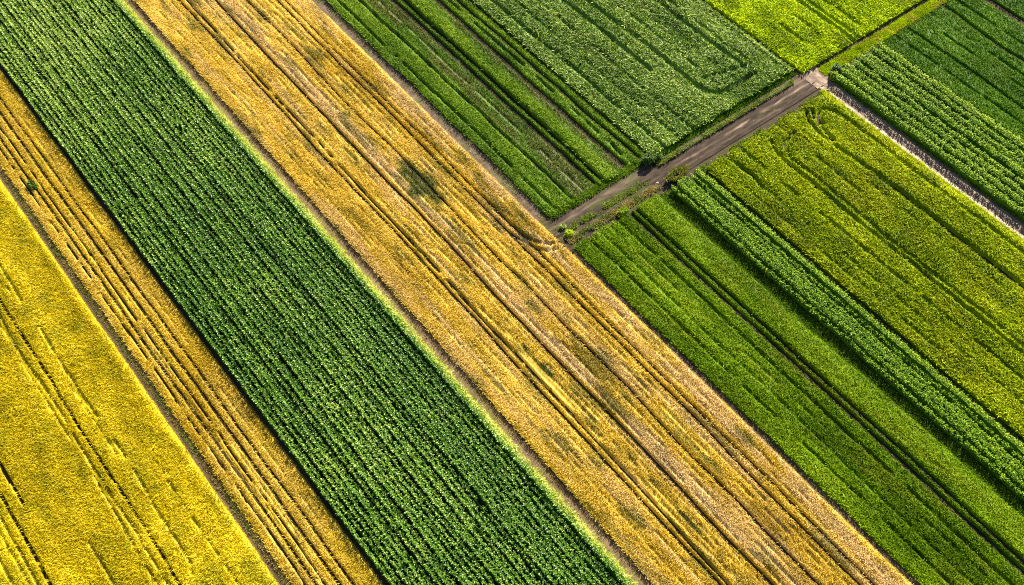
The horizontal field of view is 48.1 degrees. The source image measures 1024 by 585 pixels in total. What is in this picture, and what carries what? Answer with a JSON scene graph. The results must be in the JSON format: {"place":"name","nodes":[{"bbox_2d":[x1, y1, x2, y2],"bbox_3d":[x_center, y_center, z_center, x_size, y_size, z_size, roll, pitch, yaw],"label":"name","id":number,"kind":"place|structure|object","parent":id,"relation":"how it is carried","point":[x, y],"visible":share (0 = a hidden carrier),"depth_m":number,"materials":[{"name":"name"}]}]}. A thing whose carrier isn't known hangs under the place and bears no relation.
{"place":"outdoors","nodes":[
{"label":"outdoors","id":0,"kind":"place"},
{"bbox_2d":[0,164,292,584],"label":"field path","id":1,"kind":"structure","parent":0,"point":[194,454],"depth_m":128.03,"materials":[{"name":"brown soil"}]},
{"bbox_2d":[0,0,1023,584],"bbox_3d":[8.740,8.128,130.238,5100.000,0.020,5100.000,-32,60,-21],"label":"ground","id":2,"kind":"structure","parent":0,"point":[264,420],"depth_m":136.25,"materials":[{"name":"green plant"}]},
{"bbox_2d":[26,180,37,190],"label":"weed clump","id":3,"kind":"object","parent":2,"relation":"on","point":[33,184],"visible":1,"depth_m":145.20,"materials":[{"name":"green plant"}]},
{"bbox_2d":[0,178,278,584],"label":"yellow field","id":4,"kind":"structure","parent":2,"relation":"on","point":[109,480],"depth_m":122.12,"materials":[{"name":"plant"}]},
{"bbox_2d":[0,163,291,584],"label":"dry grass","id":5,"kind":"structure","parent":2,"relation":"on","point":[109,325],"depth_m":128.74,"materials":[{"name":"yellow plant"}]},
{"bbox_2d":[0,68,384,584],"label":"golden strip","id":6,"kind":"object","parent":2,"relation":"on","point":[328,548],"visible":1,"depth_m":129.66,"materials":[{"name":"plant"}]},
{"bbox_2d":[115,0,638,584],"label":"grass verge","id":7,"kind":"object","parent":2,"relation":"on","point":[607,554],"depth_m":134.08,"materials":[{"name":"plant"}]},
{"bbox_2d":[123,0,652,584],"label":"field margin","id":8,"kind":"object","parent":2,"relation":"on","point":[615,548],"visible":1,"depth_m":133.15,"materials":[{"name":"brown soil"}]},
{"bbox_2d":[326,0,643,216],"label":"striped green field","id":9,"kind":"structure","parent":2,"relation":"on","point":[562,144],"depth_m":155.19,"materials":[{"name":"plant"}]},
{"bbox_2d":[559,223,566,229],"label":"weed clump","id":10,"kind":"object","parent":2,"relation":"on","point":[562,225],"visible":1,"depth_m":141.56,"materials":[{"name":"green plant"}]},
{"bbox_2d":[563,229,573,236],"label":"weed clump","id":11,"kind":"object","parent":2,"relation":"on","point":[568,233],"visible":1,"depth_m":140.90,"materials":[{"name":"green plant"}]},
{"bbox_2d":[548,156,651,219],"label":"grass verge","id":12,"kind":"object","parent":2,"relation":"on","point":[628,168],"depth_m":145.39,"materials":[{"name":"green plant"}]},
{"bbox_2d":[570,179,648,229],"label":"grass verge","id":13,"kind":"object","parent":2,"relation":"on","point":[629,189],"depth_m":144.07,"materials":[{"name":"green plant"}]},
{"bbox_2d":[566,183,660,243],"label":"dry grass","id":14,"kind":"structure","parent":2,"relation":"on","point":[613,213],"depth_m":142.95,"materials":[{"name":"plant"}]},
{"bbox_2d":[312,0,920,584],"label":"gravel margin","id":15,"kind":"object","parent":2,"relation":"on","point":[456,134],"visible":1,"depth_m":144.17,"materials":[{"name":"beige plant"}]},
{"bbox_2d":[617,206,629,216],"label":"weed clump","id":16,"kind":"object","parent":2,"relation":"on","point":[626,209],"visible":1,"depth_m":142.88,"materials":[{"name":"green plant"}]},
{"bbox_2d":[641,152,655,165],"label":"bush","id":17,"kind":"object","parent":2,"relation":"on","point":[649,155],"visible":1,"depth_m":147.41,"materials":[{"name":"green plant"}]},
{"bbox_2d":[655,151,663,161],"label":"bush","id":18,"kind":"object","parent":2,"relation":"on","point":[659,156],"visible":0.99,"depth_m":148.16,"materials":[{"name":"green plant"}]},
{"bbox_2d":[664,164,689,181],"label":"clump","id":19,"kind":"object","parent":2,"relation":"on","point":[683,170],"visible":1,"depth_m":146.50,"materials":[{"name":"green plant"}]},
{"bbox_2d":[656,71,796,157],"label":"grass verge","id":20,"kind":"object","parent":2,"relation":"on","point":[729,112],"depth_m":153.42,"materials":[{"name":"green plant"}]},
{"bbox_2d":[676,88,805,167],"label":"dry grass","id":21,"kind":"structure","parent":2,"relation":"on","point":[753,120],"depth_m":153.56,"materials":[{"name":"brown plant"}]},
{"bbox_2d":[694,91,821,172],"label":"dry grass","id":22,"kind":"structure","parent":2,"relation":"on","point":[747,139],"depth_m":150.78,"materials":[{"name":"plant"}]},
{"bbox_2d":[704,0,921,72],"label":"bright meadow field","id":23,"kind":"structure","parent":2,"relation":"on","point":[799,37],"depth_m":163.72,"materials":[{"name":"plant"}]},
{"bbox_2d":[800,66,829,88],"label":"path crossing","id":24,"kind":"object","parent":2,"relation":"on","point":[815,74],"visible":1,"depth_m":157.56,"materials":[{"name":"beige sand"}]},
{"bbox_2d":[830,63,840,74],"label":"bush","id":25,"kind":"object","parent":2,"relation":"on","point":[834,67],"visible":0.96,"depth_m":157.06,"materials":[{"name":"green plant"}]},
{"bbox_2d":[660,189,1023,518],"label":"grass verge","id":26,"kind":"object","parent":2,"relation":"on","point":[727,245],"depth_m":131.04,"materials":[{"name":"green plant"}]},
{"bbox_2d":[671,168,1023,500],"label":"hedge like crop strip","id":27,"kind":"object","parent":2,"relation":"on","point":[971,439],"visible":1,"depth_m":131.78,"materials":[{"name":"green plant"}]},
{"bbox_2d":[701,169,1023,450],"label":"furrow","id":28,"kind":"structure","parent":2,"relation":"on","point":[860,304],"depth_m":133.89,"materials":[{"name":"plant"}]},
{"bbox_2d":[704,92,1023,438],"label":"olive field","id":29,"kind":"structure","parent":2,"relation":"on","point":[958,354],"depth_m":140.43,"materials":[{"name":"green plant"}]},
{"bbox_2d":[816,0,928,68],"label":"ditch","id":30,"kind":"object","parent":2,"relation":"on","point":[837,54],"visible":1,"depth_m":162.43,"materials":[{"name":"plant"}]},
{"bbox_2d":[819,0,946,76],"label":"grass verge","id":31,"kind":"object","parent":2,"relation":"on","point":[866,44],"depth_m":162.48,"materials":[{"name":"green plant"}]},
{"bbox_2d":[821,87,1023,239],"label":"grass verge","id":32,"kind":"object","parent":2,"relation":"on","point":[940,177],"depth_m":147.21,"materials":[{"name":"green plant"}]},
{"bbox_2d":[830,40,1023,220],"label":"bushy crop strip","id":33,"kind":"object","parent":2,"relation":"on","point":[988,148],"visible":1,"depth_m":151.39,"materials":[{"name":"green plant"}]},
{"bbox_2d":[831,79,1023,223],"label":"grass verge","id":34,"kind":"object","parent":2,"relation":"on","point":[947,165],"depth_m":149.46,"materials":[{"name":"green plant"}]},
{"bbox_2d":[876,45,1020,145],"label":"furrow","id":35,"kind":"structure","parent":2,"relation":"on","point":[950,94],"depth_m":155.31,"materials":[{"name":"plant"}]},
{"bbox_2d":[881,0,1023,141],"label":"dark green field","id":36,"kind":"structure","parent":2,"relation":"on","point":[979,70],"depth_m":160.03,"materials":[{"name":"plant"}]},
{"bbox_2d":[993,0,1023,19],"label":"corner green field","id":37,"kind":"structure","parent":2,"relation":"on","point":[1016,7],"depth_m":165.95,"materials":[{"name":"green plant"}]},
{"bbox_2d":[133,0,913,584],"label":"wheat field","id":38,"kind":"structure","parent":0,"point":[727,490],"depth_m":133.50,"materials":[{"name":"plant"}]},
{"bbox_2d":[471,0,795,153],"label":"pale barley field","id":39,"kind":"structure","parent":0,"point":[662,103],"depth_m":159.16,"materials":[{"name":"green plant"}]},
{"bbox_2d":[539,67,829,252],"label":"farm track","id":40,"kind":"structure","parent":0,"point":[743,124],"depth_m":148.51,"materials":[{"name":"brown soil"}]},
{"bbox_2d":[656,80,794,165],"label":"grass verge","id":41,"kind":"object","parent":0,"point":[742,111],"depth_m":152.27,"materials":[{"name":"green plant"}]},
{"bbox_2d":[573,194,1023,584],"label":"green field","id":42,"kind":"structure","parent":0,"point":[982,520],"depth_m":126.62,"materials":[{"name":"plant"}]},
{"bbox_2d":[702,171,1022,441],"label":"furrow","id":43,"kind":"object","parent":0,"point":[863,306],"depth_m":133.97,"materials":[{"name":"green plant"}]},
{"bbox_2d":[819,80,1023,238],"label":"sandy path","id":44,"kind":"structure","parent":0,"point":[932,163],"depth_m":148.73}
]}

